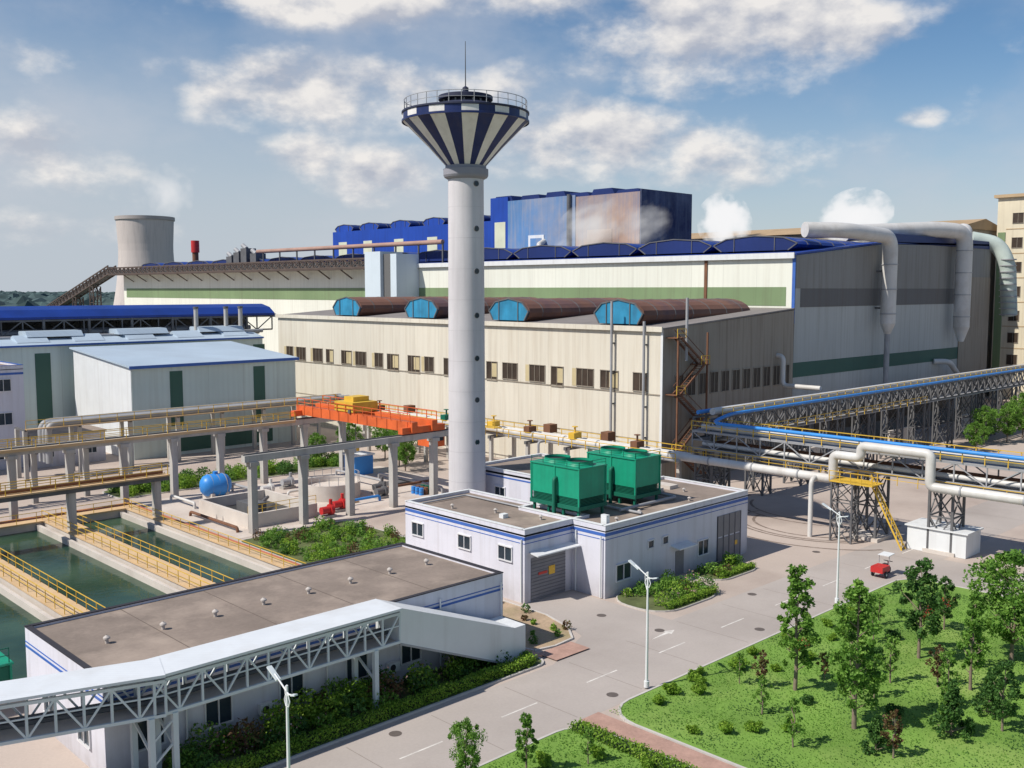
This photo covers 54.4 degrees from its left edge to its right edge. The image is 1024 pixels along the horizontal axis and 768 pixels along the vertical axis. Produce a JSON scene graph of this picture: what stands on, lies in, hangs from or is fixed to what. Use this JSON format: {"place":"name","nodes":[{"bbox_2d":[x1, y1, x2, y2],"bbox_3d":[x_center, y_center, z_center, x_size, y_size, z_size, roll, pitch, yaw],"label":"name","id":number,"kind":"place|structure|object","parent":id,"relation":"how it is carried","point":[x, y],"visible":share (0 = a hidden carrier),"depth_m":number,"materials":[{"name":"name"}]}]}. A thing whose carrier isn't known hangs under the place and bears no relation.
{"place":"outdoors","nodes":[
{"label":"outdoors","id":0,"kind":"place"},
{"bbox_2d":[0,369,24,469],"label":"walls","id":1,"kind":"structure","parent":0,"point":[13,400],"depth_m":139.38,"materials":[{"name":"white paint"}]},
{"bbox_2d":[27,425,106,467],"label":"entrance block","id":2,"kind":"structure","parent":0,"point":[97,453],"depth_m":144.14,"materials":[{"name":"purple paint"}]},
{"bbox_2d":[25,579,502,767],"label":"walls","id":3,"kind":"structure","parent":0,"point":[111,747],"depth_m":56.46,"materials":[{"name":"white paint"}]},
{"bbox_2d":[43,645,421,752],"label":"window frames","id":4,"kind":"structure","parent":3,"relation":"attached to","point":[84,744],"depth_m":55.39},
{"bbox_2d":[45,646,419,749],"bbox_3d":[-14.521,17.263,62.311,25.170,1.500,8.470,-5,7,-44],"label":"window glass","id":5,"kind":"object","parent":4,"relation":"in","point":[212,710],"visible":0.32,"depth_m":55.58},
{"bbox_2d":[36,546,490,666],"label":"roof","id":6,"kind":"structure","parent":3,"relation":"on","point":[190,620],"depth_m":62.81,"materials":[{"name":"concrete"}]},
{"bbox_2d":[25,545,502,688],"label":"parapet","id":7,"kind":"structure","parent":6,"relation":"on","point":[76,666],"depth_m":65.44,"materials":[{"name":"white paint"}]},
{"bbox_2d":[24,542,503,668],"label":"parapet cap","id":8,"kind":"object","parent":7,"relation":"on","point":[60,648],"visible":0.75,"depth_m":65.23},
{"bbox_2d":[25,585,502,701],"bbox_3d":[-14.595,14.702,64.059,27.820,0.370,11.420,-5,7,-44],"label":"blue stripe","id":9,"kind":"object","parent":3,"relation":"attached to","point":[230,666],"visible":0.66,"depth_m":57.16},
{"bbox_2d":[401,41,528,491],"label":"water tower","id":10,"kind":"structure","parent":0,"point":[465,135],"depth_m":96.70,"materials":[{"name":"concrete"}]},
{"bbox_2d":[0,396,1023,767],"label":"concrete yard","id":11,"kind":"structure","parent":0,"point":[788,500],"depth_m":113.42,"materials":[{"name":"concrete"}]},
{"bbox_2d":[0,435,132,503],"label":"pipe rack","id":12,"kind":"object","parent":11,"relation":"on","point":[34,470],"visible":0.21,"depth_m":120.68,"materials":[{"name":"concrete"}]},
{"bbox_2d":[0,463,169,530],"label":"pipe rack","id":13,"kind":"object","parent":11,"relation":"on","point":[70,490],"visible":0.97,"depth_m":99.69,"materials":[{"name":"concrete"}]},
{"bbox_2d":[0,330,264,430],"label":"mint shed","id":14,"kind":"structure","parent":11,"relation":"on","point":[48,376],"depth_m":162.78,"materials":[{"name":"metal"}]},
{"bbox_2d":[0,304,275,339],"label":"blue roofed shed","id":15,"kind":"structure","parent":11,"relation":"on","point":[63,321],"depth_m":179.44,"materials":[{"name":"white paint"}]},
{"bbox_2d":[0,498,304,709],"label":"settling basin","id":16,"kind":"object","parent":11,"relation":"on","point":[38,599],"visible":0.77,"depth_m":91.01,"materials":[{"name":"concrete"}]},
{"bbox_2d":[0,517,259,679],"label":"basin water","id":17,"kind":"structure","parent":16,"relation":"in","point":[101,583],"depth_m":89.08,"materials":[{"name":"liquid"}]},
{"bbox_2d":[14,393,349,481],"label":"pipe rack","id":18,"kind":"object","parent":11,"relation":"on","point":[46,426],"visible":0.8,"depth_m":142.58,"materials":[{"name":"concrete"}]},
{"bbox_2d":[69,341,298,459],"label":"pump station shed","id":19,"kind":"structure","parent":11,"relation":"on","point":[117,378],"depth_m":155.54,"materials":[{"name":"white paint"}]},
{"bbox_2d":[46,258,364,305],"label":"conveyor gallery","id":20,"kind":"object","parent":11,"relation":"on","point":[93,282],"visible":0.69,"depth_m":270.58,"materials":[{"name":"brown metal"}]},
{"bbox_2d":[102,464,337,498],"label":"garden bed","id":21,"kind":"object","parent":11,"relation":"on","point":[144,493],"visible":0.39,"depth_m":129.68,"materials":[{"name":"plant"}]},
{"bbox_2d":[107,451,338,496],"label":"garden shrubs","id":22,"kind":"object","parent":21,"relation":"on","point":[186,478],"visible":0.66,"depth_m":132.25,"materials":[{"name":"green plant"}]},
{"bbox_2d":[0,599,542,767],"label":"enclosed walkway bridge","id":23,"kind":"structure","parent":11,"relation":"on","point":[457,634],"depth_m":52.71,"materials":[{"name":"white metal"}]},
{"bbox_2d":[137,466,448,538],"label":"concrete pad","id":24,"kind":"object","parent":11,"relation":"on","point":[178,508],"visible":0.4,"depth_m":117.07,"materials":[{"name":"concrete"}]},
{"bbox_2d":[199,471,231,498],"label":"blue storage tank","id":25,"kind":"object","parent":24,"relation":"on","point":[215,483],"visible":0.98,"depth_m":118.10,"materials":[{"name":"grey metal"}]},
{"bbox_2d":[0,410,448,533],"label":"crane runway","id":26,"kind":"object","parent":24,"relation":"on","point":[301,453],"visible":0.89,"depth_m":114.44,"materials":[{"name":"concrete"}]},
{"bbox_2d":[291,395,444,450],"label":"overhead crane","id":27,"kind":"object","parent":26,"relation":"on","point":[359,409],"visible":0.98,"depth_m":123.63,"materials":[{"name":"orange paint"}]},
{"bbox_2d":[199,489,316,528],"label":"sludge pit","id":28,"kind":"object","parent":24,"relation":"on","point":[274,507],"visible":0.71,"depth_m":110.03,"materials":[{"name":"concrete"}]},
{"bbox_2d":[170,469,442,532],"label":"process pipework","id":29,"kind":"object","parent":24,"relation":"on","point":[412,482],"visible":0.59,"depth_m":120.66,"materials":[{"name":"grey metal"}]},
{"bbox_2d":[308,467,359,501],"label":"round thickener tank","id":30,"kind":"object","parent":24,"relation":"on","point":[322,488],"visible":0.69,"depth_m":118.20,"materials":[{"name":"concrete"}]},
{"bbox_2d":[342,451,374,474],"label":"storage tank","id":31,"kind":"object","parent":24,"relation":"on","point":[363,462],"visible":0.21,"depth_m":135.41,"materials":[{"name":"blue metal"}]},
{"bbox_2d":[240,521,404,563],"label":"garden bed","id":32,"kind":"object","parent":11,"relation":"on","point":[379,534],"visible":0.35,"depth_m":98.60,"materials":[{"name":"plant"}]},
{"bbox_2d":[252,515,405,561],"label":"garden shrubs","id":33,"kind":"object","parent":32,"relation":"on","point":[285,539],"visible":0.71,"depth_m":98.13,"materials":[{"name":"green plant"}]},
{"bbox_2d":[145,657,543,767],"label":"planting bed","id":34,"kind":"object","parent":11,"relation":"on","point":[539,662],"visible":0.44,"depth_m":58.50,"materials":[{"name":"plant"}]},
{"bbox_2d":[163,650,511,767],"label":"garden shrubs","id":35,"kind":"object","parent":34,"relation":"on","point":[299,715],"visible":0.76,"depth_m":56.98,"materials":[{"name":"green plant"}]},
{"bbox_2d":[207,653,537,767],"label":"clipped hedge","id":36,"kind":"object","parent":34,"relation":"on","point":[300,743],"visible":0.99,"depth_m":57.62,"materials":[{"name":"green plant"}]},
{"bbox_2d":[308,394,703,478],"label":"pipe rack","id":37,"kind":"object","parent":11,"relation":"on","point":[605,436],"visible":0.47,"depth_m":130.91,"materials":[{"name":"metal"}]},
{"bbox_2d":[486,472,533,501],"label":"walls","id":38,"kind":"structure","parent":11,"relation":"on","point":[515,489],"depth_m":99.31,"materials":[{"name":"white paint"}]},
{"bbox_2d":[503,600,572,651],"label":"soil plot","id":39,"kind":"object","parent":11,"relation":"on","point":[546,636],"visible":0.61,"depth_m":73.90,"materials":[{"name":"soil"}]},
{"bbox_2d":[616,581,715,611],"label":"planting island","id":40,"kind":"structure","parent":11,"relation":"on","point":[636,601],"depth_m":79.88,"materials":[{"name":"soil"}]},
{"bbox_2d":[620,569,717,606],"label":"garden shrubs","id":41,"kind":"object","parent":40,"relation":"on","point":[680,588],"visible":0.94,"depth_m":81.81,"materials":[{"name":"green plant"}]},
{"bbox_2d":[663,584,718,609],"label":"clipped hedge","id":42,"kind":"object","parent":40,"relation":"on","point":[688,598],"visible":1,"depth_m":79.83,"materials":[{"name":"green plant"}]},
{"bbox_2d":[314,404,1023,558],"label":"pipe bridge","id":43,"kind":"structure","parent":11,"relation":"on","point":[939,536],"depth_m":98.72,"materials":[{"name":"grey metal"}]},
{"bbox_2d":[665,329,709,480],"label":"fire escape stair","id":44,"kind":"object","parent":11,"relation":"on","point":[676,394],"visible":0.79,"depth_m":127.73,"materials":[{"name":"metal"}]},
{"bbox_2d":[691,560,755,580],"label":"planting island","id":45,"kind":"structure","parent":11,"relation":"on","point":[702,574],"depth_m":87.80,"materials":[{"name":"soil"}]},
{"bbox_2d":[697,551,744,575],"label":"garden shrubs","id":46,"kind":"object","parent":45,"relation":"on","point":[733,558],"visible":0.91,"depth_m":88.07,"materials":[{"name":"green plant"}]},
{"bbox_2d":[747,495,900,550],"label":"tyre marks","id":47,"kind":"object","parent":11,"relation":"on","point":[752,505],"visible":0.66,"depth_m":103.09,"materials":[{"name":"rubber"}]},
{"bbox_2d":[969,405,998,443],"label":"broadleaf tree","id":48,"kind":"object","parent":11,"relation":"on","point":[987,415],"visible":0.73,"depth_m":160.57,"materials":[{"name":"green plant"}]},
{"bbox_2d":[990,403,1023,441],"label":"broadleaf tree","id":49,"kind":"object","parent":11,"relation":"on","point":[1008,428],"visible":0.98,"depth_m":162.78,"materials":[{"name":"green plant"}]},
{"bbox_2d":[0,0,1023,292],"label":"sky","id":50,"kind":"structure","parent":0,"point":[258,124],"materials":[{"name":"blue"}]},
{"bbox_2d":[275,296,794,479],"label":"rolling mill hall","id":51,"kind":"structure","parent":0,"point":[597,366],"depth_m":142.57,"materials":[{"name":"white paint"}]},
{"bbox_2d":[287,346,788,394],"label":"window glass","id":52,"kind":"structure","parent":51,"relation":"in","point":[637,382],"depth_m":141.65,"materials":[{"name":"glass"}]},
{"bbox_2d":[286,346,789,397],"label":"window frames","id":53,"kind":"structure","parent":51,"relation":"in","point":[286,346],"depth_m":142.20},
{"bbox_2d":[124,233,990,449],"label":"steelworks main hall","id":54,"kind":"structure","parent":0,"point":[829,291],"depth_m":174.26,"materials":[{"name":"white paint"}]},
{"bbox_2d":[226,243,265,265],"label":"rooftop dedusting unit","id":55,"kind":"object","parent":54,"relation":"on","point":[244,253],"visible":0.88,"depth_m":268.32,"materials":[{"name":"metal"}]},
{"bbox_2d":[256,239,444,262],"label":"roof gas pipe","id":56,"kind":"object","parent":54,"relation":"on","point":[377,245],"visible":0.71,"depth_m":228.63,"materials":[{"name":"metal"}]},
{"bbox_2d":[333,221,490,255],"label":"wing","id":57,"kind":"structure","parent":54,"relation":"on","point":[416,233],"depth_m":265.31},
{"bbox_2d":[339,222,504,255],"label":"wing windows","id":58,"kind":"structure","parent":54,"relation":"on","point":[499,234],"depth_m":255.37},
{"bbox_2d":[490,197,508,247],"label":"blue wall","id":59,"kind":"structure","parent":54,"relation":"on","point":[499,209],"depth_m":237.70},
{"bbox_2d":[508,195,576,248],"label":"faded wall","id":60,"kind":"structure","parent":54,"relation":"on","point":[546,218],"depth_m":227.73,"materials":[{"name":"metal"}]},
{"bbox_2d":[496,188,676,200],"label":"roof caps","id":61,"kind":"object","parent":60,"relation":"on","point":[579,194],"visible":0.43,"depth_m":220.96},
{"bbox_2d":[576,191,639,245],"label":"sooty wall","id":62,"kind":"structure","parent":54,"relation":"on","point":[618,214],"depth_m":213.08,"materials":[{"name":"metal"}]},
{"bbox_2d":[640,189,691,243],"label":"building wall","id":63,"kind":"structure","parent":54,"relation":"on","point":[665,215],"depth_m":212.99,"materials":[{"name":"metal"}]},
{"bbox_2d":[801,222,897,429],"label":"exhaust duct","id":64,"kind":"object","parent":54,"relation":"attached to","point":[886,238],"visible":1,"depth_m":161.30,"materials":[{"name":"grey metal"}]},
{"bbox_2d":[797,389,953,432],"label":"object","id":65,"kind":"structure","parent":54,"relation":"in","point":[878,414],"depth_m":165.78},
{"bbox_2d":[840,222,972,408],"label":"exhaust duct","id":66,"kind":"object","parent":54,"relation":"attached to","point":[961,234],"visible":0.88,"depth_m":181.05,"materials":[{"name":"grey metal"}]},
{"bbox_2d":[972,232,1017,316],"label":"exhaust duct","id":67,"kind":"object","parent":54,"relation":"attached to","point":[1000,250],"visible":0.98,"depth_m":195.66,"materials":[{"name":"grey metal"}]},
{"bbox_2d":[405,495,747,603],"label":"walls","id":68,"kind":"structure","parent":0,"point":[656,561],"depth_m":83.34,"materials":[{"name":"white paint"}]},
{"bbox_2d":[422,492,675,514],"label":"roof pipes","id":69,"kind":"object","parent":68,"relation":"on","point":[668,497],"visible":0.7,"depth_m":89.54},
{"bbox_2d":[530,454,606,515],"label":"rooftop cooling unit","id":70,"kind":"object","parent":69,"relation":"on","point":[568,482],"visible":0.98,"depth_m":85.09,"materials":[{"name":"metal"}]},
{"bbox_2d":[405,477,747,536],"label":"parapet","id":71,"kind":"structure","parent":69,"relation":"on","point":[560,525],"depth_m":85.47,"materials":[{"name":"white paint"}]},
{"bbox_2d":[405,476,748,530],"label":"parapet cap","id":72,"kind":"object","parent":71,"relation":"on","point":[554,522],"visible":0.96,"depth_m":86.48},
{"bbox_2d":[587,445,661,504],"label":"rooftop cooling unit","id":73,"kind":"object","parent":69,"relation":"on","point":[634,474],"visible":0.94,"depth_m":89.70,"materials":[{"name":"metal"}]},
{"bbox_2d":[411,521,709,582],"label":"window frames","id":74,"kind":"structure","parent":68,"relation":"attached to","point":[511,561],"depth_m":84.40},
{"bbox_2d":[413,522,707,580],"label":"window glass","id":75,"kind":"object","parent":74,"relation":"in","point":[619,567],"visible":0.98,"depth_m":84.20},
{"bbox_2d":[405,497,747,544],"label":"blue stripe","id":76,"kind":"object","parent":68,"relation":"attached to","point":[570,528],"visible":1,"depth_m":83.44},
{"bbox_2d":[418,479,736,527],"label":"roof","id":77,"kind":"structure","parent":68,"relation":"on","point":[478,507],"depth_m":88.96,"materials":[{"name":"grey concrete"}]},
{"bbox_2d":[529,540,697,556],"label":"awnings","id":78,"kind":"object","parent":68,"relation":"attached to","point":[571,545],"visible":1,"depth_m":81.59,"materials":[{"name":"white paint"}]},
{"bbox_2d":[531,510,740,601],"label":"doors","id":79,"kind":"structure","parent":68,"relation":"attached to","point":[679,561],"depth_m":82.52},
{"bbox_2d":[531,512,740,599],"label":"door ribs","id":80,"kind":"object","parent":79,"relation":"attached to","point":[565,559],"depth_m":82.45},
{"bbox_2d":[477,727,692,767],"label":"lawn","id":81,"kind":"structure","parent":0,"point":[504,759],"depth_m":53.37,"materials":[{"name":"green plant"}]},
{"bbox_2d":[447,717,487,767],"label":"young tree","id":82,"kind":"object","parent":81,"relation":"on","point":[463,759],"visible":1,"depth_m":49.55,"materials":[{"name":"green plant"}]},
{"bbox_2d":[515,712,538,767],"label":"young tree","id":83,"kind":"object","parent":81,"relation":"on","point":[526,734],"visible":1,"depth_m":51.14,"materials":[{"name":"green plant"}]},
{"bbox_2d":[568,717,697,767],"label":"clipped hedge","id":84,"kind":"object","parent":81,"relation":"on","point":[635,749],"visible":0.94,"depth_m":53.92,"materials":[{"name":"green plant"}]},
{"bbox_2d":[540,641,736,767],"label":"brick path","id":85,"kind":"structure","parent":0,"point":[667,747],"depth_m":55.82,"materials":[{"name":"brick"}]},
{"bbox_2d":[280,500,1023,767],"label":"road","id":86,"kind":"structure","parent":0,"point":[562,684],"depth_m":68.63,"materials":[{"name":"concrete"}]},
{"bbox_2d":[267,665,297,767],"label":"street lamp","id":87,"kind":"object","parent":86,"relation":"on","point":[273,672],"visible":1,"depth_m":44.49,"materials":[{"name":"metal"}]},
{"bbox_2d":[628,560,657,687],"bbox_3d":[8.204,15.125,62.688,0.340,7.886,2.278,-5,7,-44],"label":"street lamp","id":88,"kind":"object","parent":86,"relation":"on","point":[646,680],"visible":1,"depth_m":62.41,"materials":[{"name":"metal"}]},
{"bbox_2d":[489,579,1023,767],"bbox_3d":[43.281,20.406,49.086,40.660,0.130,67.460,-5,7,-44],"label":"lawn","id":89,"kind":"structure","parent":0,"point":[769,723],"depth_m":59.28,"materials":[{"name":"green plant"}]},
{"bbox_2d":[776,564,821,690],"bbox_3d":[17.800,15.132,61.973,2.535,8.052,2.966,1,5,7],"label":"poplar tree","id":90,"kind":"object","parent":89,"relation":"on","point":[798,585],"visible":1,"depth_m":61.60,"materials":[{"name":"green plant"}]},
{"bbox_2d":[825,577,886,728],"bbox_3d":[19.562,15.303,56.602,3.321,8.725,3.377,1,5,7],"label":"poplar tree","id":91,"kind":"object","parent":89,"relation":"on","point":[856,652],"visible":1,"depth_m":56.16,"materials":[{"name":"green plant"}]},
{"bbox_2d":[859,714,891,754],"bbox_3d":[19.681,18.868,53.924,1.711,2.262,1.432,0,5,1],"label":"conifer tree","id":92,"kind":"object","parent":89,"relation":"on","point":[875,729],"visible":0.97,"depth_m":53.70,"materials":[{"name":"green plant"}]},
{"bbox_2d":[878,633,900,682],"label":"sapling tree","id":93,"kind":"object","parent":89,"relation":"on","point":[894,655],"visible":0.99,"depth_m":63.20,"materials":[{"name":"green plant"}]},
{"bbox_2d":[880,709,903,757],"bbox_3d":[20.305,18.630,53.246,1.180,2.732,1.272,3,6,27],"label":"sapling tree","id":94,"kind":"object","parent":89,"relation":"on","point":[894,726],"visible":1,"depth_m":53.08,"materials":[{"name":"brown plant"}]},
{"bbox_2d":[891,557,944,658],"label":"broadleaf tree","id":95,"kind":"object","parent":89,"relation":"on","point":[914,616],"visible":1,"depth_m":66.88,"materials":[{"name":"green plant"}]},
{"bbox_2d":[933,576,960,629],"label":"broadleaf tree","id":96,"kind":"object","parent":89,"relation":"on","point":[945,588],"visible":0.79,"depth_m":72.89,"materials":[{"name":"green plant"}]},
{"bbox_2d":[936,650,962,695],"bbox_3d":[25.985,17.569,59.329,1.483,3.701,1.785,4,7,37],"label":"sapling tree","id":97,"kind":"object","parent":89,"relation":"on","point":[951,660],"visible":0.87,"depth_m":59.16,"materials":[{"name":"green plant"}]},
{"bbox_2d":[928,679,975,740],"bbox_3d":[24.611,18.166,55.815,2.484,3.374,2.079,3,6,32],"label":"conifer tree","id":98,"kind":"object","parent":89,"relation":"on","point":[952,698],"visible":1,"depth_m":55.59,"materials":[{"name":"green plant"}]},
{"bbox_2d":[956,591,991,689],"bbox_3d":[28.607,15.949,62.043,1.909,6.412,2.062,0,5,-1],"label":"poplar tree","id":99,"kind":"object","parent":89,"relation":"on","point":[974,613],"visible":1,"depth_m":61.76,"materials":[{"name":"green plant"}]},
{"bbox_2d":[969,667,1009,719],"bbox_3d":[28.115,18.113,58.586,2.208,2.929,1.848,-3,6,-30],"label":"conifer tree","id":100,"kind":"object","parent":89,"relation":"on","point":[988,705],"visible":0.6,"depth_m":58.40,"materials":[{"name":"green plant"}]},
{"bbox_2d":[962,549,1023,661],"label":"broadleaf tree","id":101,"kind":"object","parent":89,"relation":"on","point":[1010,634],"visible":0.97,"depth_m":66.69,"materials":[{"name":"green plant"}]},
{"bbox_2d":[981,660,1023,731],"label":"broadleaf tree","id":102,"kind":"object","parent":89,"relation":"on","point":[1003,705],"visible":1,"depth_m":56.04,"materials":[{"name":"green plant"}]},
{"bbox_2d":[691,219,996,396],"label":"hall","id":103,"kind":"structure","parent":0,"point":[985,226],"depth_m":234.08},
{"bbox_2d":[692,353,1023,495],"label":"blue pipe bridge","id":104,"kind":"structure","parent":0,"point":[761,408],"depth_m":140.42,"materials":[{"name":"metal"}]},
{"bbox_2d":[989,197,1023,399],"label":"walls","id":105,"kind":"structure","parent":0,"point":[1008,207],"depth_m":226.40,"materials":[{"name":"beige paint"}]},
{"bbox_2d":[992,232,1005,376],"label":"green pilaster","id":106,"kind":"object","parent":105,"relation":"attached to","point":[996,339],"visible":0.64,"depth_m":229.22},
{"bbox_2d":[1006,213,1023,364],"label":"window glass","id":107,"kind":"object","parent":105,"relation":"in","point":[1016,242],"visible":0.78,"depth_m":225.82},
{"label":"ground","id":108,"kind":"structure","parent":0,"visible":0},
{"bbox_2d":[0,290,114,305],"bbox_3d":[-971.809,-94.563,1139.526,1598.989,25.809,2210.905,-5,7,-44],"label":"distant trees","id":109,"kind":"object","parent":108,"relation":"on","point":[19,298],"visible":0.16,"depth_m":704.61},
{"bbox_2d":[113,215,174,304],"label":"cooling tower","id":110,"kind":"structure","parent":108,"relation":"on","point":[142,239],"depth_m":435.81,"materials":[{"name":"concrete"}]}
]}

